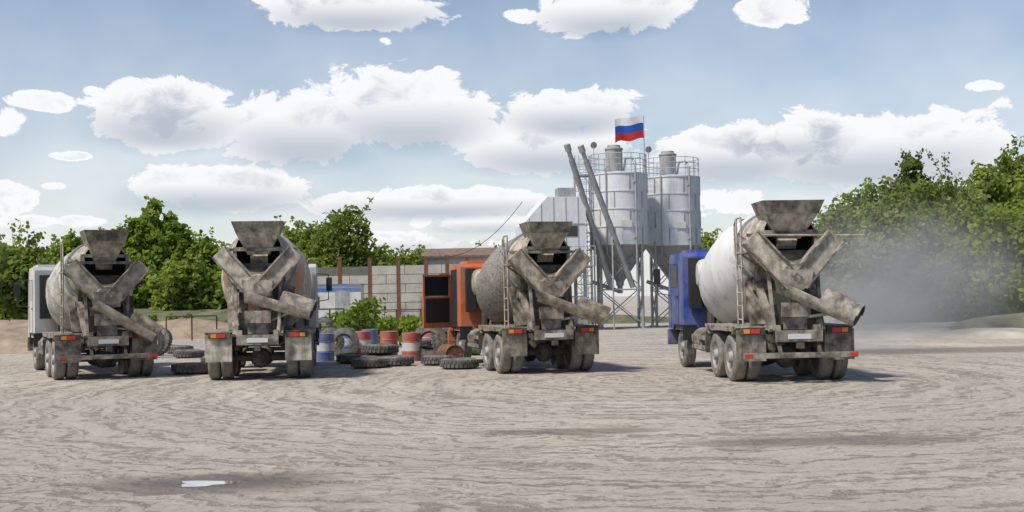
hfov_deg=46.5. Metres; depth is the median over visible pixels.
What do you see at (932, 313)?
weeds
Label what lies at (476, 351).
green barrel
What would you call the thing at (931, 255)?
tree
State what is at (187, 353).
tire
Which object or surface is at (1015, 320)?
bank
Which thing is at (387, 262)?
tree
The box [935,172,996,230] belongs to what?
tree
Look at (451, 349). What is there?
rusty barrel
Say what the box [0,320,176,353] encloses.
soil heap
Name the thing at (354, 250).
tree
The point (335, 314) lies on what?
bush
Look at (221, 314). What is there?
bank
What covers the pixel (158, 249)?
tree
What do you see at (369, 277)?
fence post
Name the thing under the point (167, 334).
tire
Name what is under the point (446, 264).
post
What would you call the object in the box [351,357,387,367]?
tire
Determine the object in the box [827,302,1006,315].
bush
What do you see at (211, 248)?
tree
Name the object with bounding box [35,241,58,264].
tree
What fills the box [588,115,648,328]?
cement silo
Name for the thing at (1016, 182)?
tree
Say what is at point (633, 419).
ground
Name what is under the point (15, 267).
tree
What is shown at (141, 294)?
tree
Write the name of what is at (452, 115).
sky
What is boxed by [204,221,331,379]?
mixer truck
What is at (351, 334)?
tire
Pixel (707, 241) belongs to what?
tree
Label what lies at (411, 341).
red barrel
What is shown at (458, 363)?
tire
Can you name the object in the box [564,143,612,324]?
screw conveyor
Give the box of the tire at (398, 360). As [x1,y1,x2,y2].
[381,355,413,365]
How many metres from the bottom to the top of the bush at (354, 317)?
2.142 m
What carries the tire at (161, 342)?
on the ground
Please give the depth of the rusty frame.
60.88 m
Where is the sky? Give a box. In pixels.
[0,0,1023,296]
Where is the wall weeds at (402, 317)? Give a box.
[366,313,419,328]
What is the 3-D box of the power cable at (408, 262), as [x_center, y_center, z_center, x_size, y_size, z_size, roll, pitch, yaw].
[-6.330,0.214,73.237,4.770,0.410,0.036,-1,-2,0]
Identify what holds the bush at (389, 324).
on the ground
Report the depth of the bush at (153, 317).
77.81 m
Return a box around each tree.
[0,218,49,259]
[0,221,53,319]
[0,241,41,318]
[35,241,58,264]
[36,228,82,263]
[44,238,59,260]
[116,215,153,255]
[125,247,169,308]
[129,229,171,274]
[132,209,159,254]
[140,195,164,235]
[144,244,215,310]
[160,210,197,262]
[162,220,195,263]
[190,229,219,280]
[200,264,226,308]
[209,227,233,264]
[274,215,309,260]
[283,216,328,258]
[296,241,332,267]
[305,213,355,266]
[307,197,391,266]
[368,243,416,265]
[383,244,425,264]
[699,228,722,248]
[813,199,859,228]
[813,220,826,294]
[818,203,858,296]
[820,214,885,314]
[826,177,888,287]
[838,198,925,323]
[859,175,919,303]
[870,181,943,304]
[882,199,947,314]
[893,148,930,303]
[904,210,970,321]
[909,173,960,226]
[925,149,978,201]
[933,199,1010,317]
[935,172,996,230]
[938,163,1014,220]
[960,184,1023,311]
[974,164,1013,202]
[982,203,1023,313]
[990,162,1023,214]
[992,144,1023,202]
[999,134,1023,171]
[1012,184,1023,208]
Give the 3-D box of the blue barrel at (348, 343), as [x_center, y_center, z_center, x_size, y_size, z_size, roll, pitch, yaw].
[-5.912,3.061,42.572,0.596,0.880,0.596,-2,-2,36]
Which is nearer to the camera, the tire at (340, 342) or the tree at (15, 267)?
the tire at (340, 342)
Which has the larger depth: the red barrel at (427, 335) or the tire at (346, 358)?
the red barrel at (427, 335)
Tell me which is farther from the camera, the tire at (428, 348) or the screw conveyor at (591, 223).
the screw conveyor at (591, 223)
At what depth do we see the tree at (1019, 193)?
66.49 m
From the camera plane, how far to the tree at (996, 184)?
69.62 m
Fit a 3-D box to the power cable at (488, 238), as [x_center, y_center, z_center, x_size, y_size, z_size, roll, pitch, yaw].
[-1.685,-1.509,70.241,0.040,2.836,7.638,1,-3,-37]
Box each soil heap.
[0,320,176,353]
[157,318,228,339]
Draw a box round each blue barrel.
[316,333,334,360]
[342,329,354,349]
[362,329,377,343]
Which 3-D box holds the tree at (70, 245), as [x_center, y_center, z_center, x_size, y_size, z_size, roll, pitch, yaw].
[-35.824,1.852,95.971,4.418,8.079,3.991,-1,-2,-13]
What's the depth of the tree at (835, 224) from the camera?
69.58 m
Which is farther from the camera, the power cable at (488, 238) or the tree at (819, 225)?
the tree at (819, 225)
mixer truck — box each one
[14,230,163,379]
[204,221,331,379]
[422,221,610,373]
[653,200,865,380]
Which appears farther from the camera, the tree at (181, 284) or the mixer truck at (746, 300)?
the tree at (181, 284)
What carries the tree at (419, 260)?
on the ground
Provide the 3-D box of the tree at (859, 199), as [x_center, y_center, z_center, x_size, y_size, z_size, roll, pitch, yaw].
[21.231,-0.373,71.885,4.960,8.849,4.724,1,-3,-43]
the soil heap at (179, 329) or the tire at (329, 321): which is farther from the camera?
the soil heap at (179, 329)
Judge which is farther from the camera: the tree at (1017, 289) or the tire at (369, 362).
the tree at (1017, 289)
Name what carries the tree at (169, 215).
on the ground
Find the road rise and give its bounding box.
[660,322,1023,341]
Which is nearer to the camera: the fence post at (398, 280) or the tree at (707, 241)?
the fence post at (398, 280)
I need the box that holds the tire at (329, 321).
[319,317,334,331]
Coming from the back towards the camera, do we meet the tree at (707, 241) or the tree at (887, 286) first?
the tree at (707, 241)
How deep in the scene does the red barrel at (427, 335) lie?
41.73 m
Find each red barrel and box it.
[355,331,370,353]
[380,331,397,354]
[402,332,420,360]
[422,333,433,347]
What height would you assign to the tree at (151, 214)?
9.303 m
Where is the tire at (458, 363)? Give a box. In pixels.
[440,357,478,368]
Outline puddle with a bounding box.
[182,481,240,486]
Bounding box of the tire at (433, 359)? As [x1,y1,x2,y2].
[421,354,455,364]
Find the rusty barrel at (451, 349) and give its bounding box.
[437,344,463,356]
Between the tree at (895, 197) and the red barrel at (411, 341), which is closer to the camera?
the red barrel at (411, 341)
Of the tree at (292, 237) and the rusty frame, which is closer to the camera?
the rusty frame
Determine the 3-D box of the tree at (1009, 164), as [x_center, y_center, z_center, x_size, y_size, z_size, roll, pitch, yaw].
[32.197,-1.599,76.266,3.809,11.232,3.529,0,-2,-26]
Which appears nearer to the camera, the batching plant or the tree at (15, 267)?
the batching plant
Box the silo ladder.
[573,155,593,324]
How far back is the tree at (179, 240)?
91.42 m
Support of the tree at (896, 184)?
on the ground
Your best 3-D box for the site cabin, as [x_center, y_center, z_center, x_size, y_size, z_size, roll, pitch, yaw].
[-10.477,2.986,65.936,4.500,2.820,2.400,-1,-2,-3]
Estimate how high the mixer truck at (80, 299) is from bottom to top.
3.822 m
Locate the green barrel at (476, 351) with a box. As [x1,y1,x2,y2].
[471,348,480,354]
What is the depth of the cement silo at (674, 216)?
71.22 m
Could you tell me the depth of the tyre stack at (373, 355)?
35.22 m
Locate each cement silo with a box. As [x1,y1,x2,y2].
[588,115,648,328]
[643,146,701,326]
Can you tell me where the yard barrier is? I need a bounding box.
[361,309,422,324]
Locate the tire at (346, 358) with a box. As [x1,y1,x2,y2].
[336,353,366,363]
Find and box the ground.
[0,295,1023,511]
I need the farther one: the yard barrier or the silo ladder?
the silo ladder
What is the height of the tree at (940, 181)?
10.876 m
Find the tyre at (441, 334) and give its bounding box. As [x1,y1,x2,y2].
[413,324,447,357]
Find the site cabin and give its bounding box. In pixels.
[318,284,364,325]
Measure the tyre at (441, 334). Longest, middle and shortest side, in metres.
1.155 x 1.155 x 0.340 m
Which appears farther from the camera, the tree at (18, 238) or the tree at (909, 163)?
the tree at (18, 238)
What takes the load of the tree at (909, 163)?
on the ground
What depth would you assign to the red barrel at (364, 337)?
39.65 m
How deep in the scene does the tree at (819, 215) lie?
82.27 m
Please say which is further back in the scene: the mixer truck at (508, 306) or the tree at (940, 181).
the tree at (940, 181)
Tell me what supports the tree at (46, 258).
on the ground
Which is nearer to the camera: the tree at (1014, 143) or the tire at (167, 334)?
the tire at (167, 334)
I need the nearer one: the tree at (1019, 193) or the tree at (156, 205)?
the tree at (1019, 193)
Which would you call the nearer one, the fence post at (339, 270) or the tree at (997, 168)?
the fence post at (339, 270)
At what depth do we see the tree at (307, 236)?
105.38 m
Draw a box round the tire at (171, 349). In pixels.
[166,345,193,353]
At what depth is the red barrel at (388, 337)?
38.86 m
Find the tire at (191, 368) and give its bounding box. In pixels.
[171,362,207,373]
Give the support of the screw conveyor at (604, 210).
on the ground
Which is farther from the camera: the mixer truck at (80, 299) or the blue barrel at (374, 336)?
the blue barrel at (374, 336)
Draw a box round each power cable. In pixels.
[371,257,444,262]
[448,202,521,256]
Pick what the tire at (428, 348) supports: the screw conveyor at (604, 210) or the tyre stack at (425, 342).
the tyre stack at (425, 342)
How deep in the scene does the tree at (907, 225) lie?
61.53 m
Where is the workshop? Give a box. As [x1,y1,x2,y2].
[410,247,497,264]
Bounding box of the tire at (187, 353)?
[173,349,204,357]
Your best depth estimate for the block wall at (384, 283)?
74.62 m
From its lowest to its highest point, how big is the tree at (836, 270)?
5.964 m
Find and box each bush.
[148,313,191,320]
[321,311,361,329]
[333,295,386,338]
[377,314,421,344]
[413,315,422,330]
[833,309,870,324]
[983,302,1020,315]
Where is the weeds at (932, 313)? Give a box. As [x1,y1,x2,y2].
[899,309,1022,321]
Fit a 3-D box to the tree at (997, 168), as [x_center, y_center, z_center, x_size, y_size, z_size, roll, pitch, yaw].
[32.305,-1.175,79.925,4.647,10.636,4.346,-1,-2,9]
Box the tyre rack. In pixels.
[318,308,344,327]
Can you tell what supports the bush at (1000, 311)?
on the ground
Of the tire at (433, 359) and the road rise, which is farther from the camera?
the road rise
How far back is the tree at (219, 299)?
84.15 m
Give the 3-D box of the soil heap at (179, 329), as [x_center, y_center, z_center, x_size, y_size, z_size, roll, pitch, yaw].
[-18.211,4.020,65.995,9.370,1.128,6.827,-1,-2,0]
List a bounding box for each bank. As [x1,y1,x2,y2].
[2,308,668,323]
[823,313,970,324]
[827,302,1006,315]
[946,312,1023,329]
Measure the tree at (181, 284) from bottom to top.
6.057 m
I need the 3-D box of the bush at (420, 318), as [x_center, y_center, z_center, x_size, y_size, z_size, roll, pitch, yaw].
[-3.489,3.145,51.080,2.260,1.280,1.546,-2,-2,25]
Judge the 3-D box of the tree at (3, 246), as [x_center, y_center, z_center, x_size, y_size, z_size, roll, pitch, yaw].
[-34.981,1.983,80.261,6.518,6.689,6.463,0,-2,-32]
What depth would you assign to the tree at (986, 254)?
55.41 m
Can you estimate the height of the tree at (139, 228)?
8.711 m
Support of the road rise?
on the ground
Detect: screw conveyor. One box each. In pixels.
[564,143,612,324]
[577,144,635,329]
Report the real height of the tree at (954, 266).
6.296 m
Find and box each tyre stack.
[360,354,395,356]
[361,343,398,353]
[421,338,432,347]
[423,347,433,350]
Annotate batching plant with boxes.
[516,188,595,324]
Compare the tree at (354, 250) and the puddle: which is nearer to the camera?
the puddle
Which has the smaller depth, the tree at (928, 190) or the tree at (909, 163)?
the tree at (928, 190)
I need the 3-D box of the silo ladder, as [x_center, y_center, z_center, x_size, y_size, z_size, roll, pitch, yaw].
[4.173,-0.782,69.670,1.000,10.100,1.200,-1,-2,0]
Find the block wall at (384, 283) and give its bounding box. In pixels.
[318,264,455,318]
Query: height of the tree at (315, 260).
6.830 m
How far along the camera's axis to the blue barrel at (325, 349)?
37.66 m
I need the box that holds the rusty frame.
[165,315,216,340]
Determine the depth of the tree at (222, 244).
103.48 m

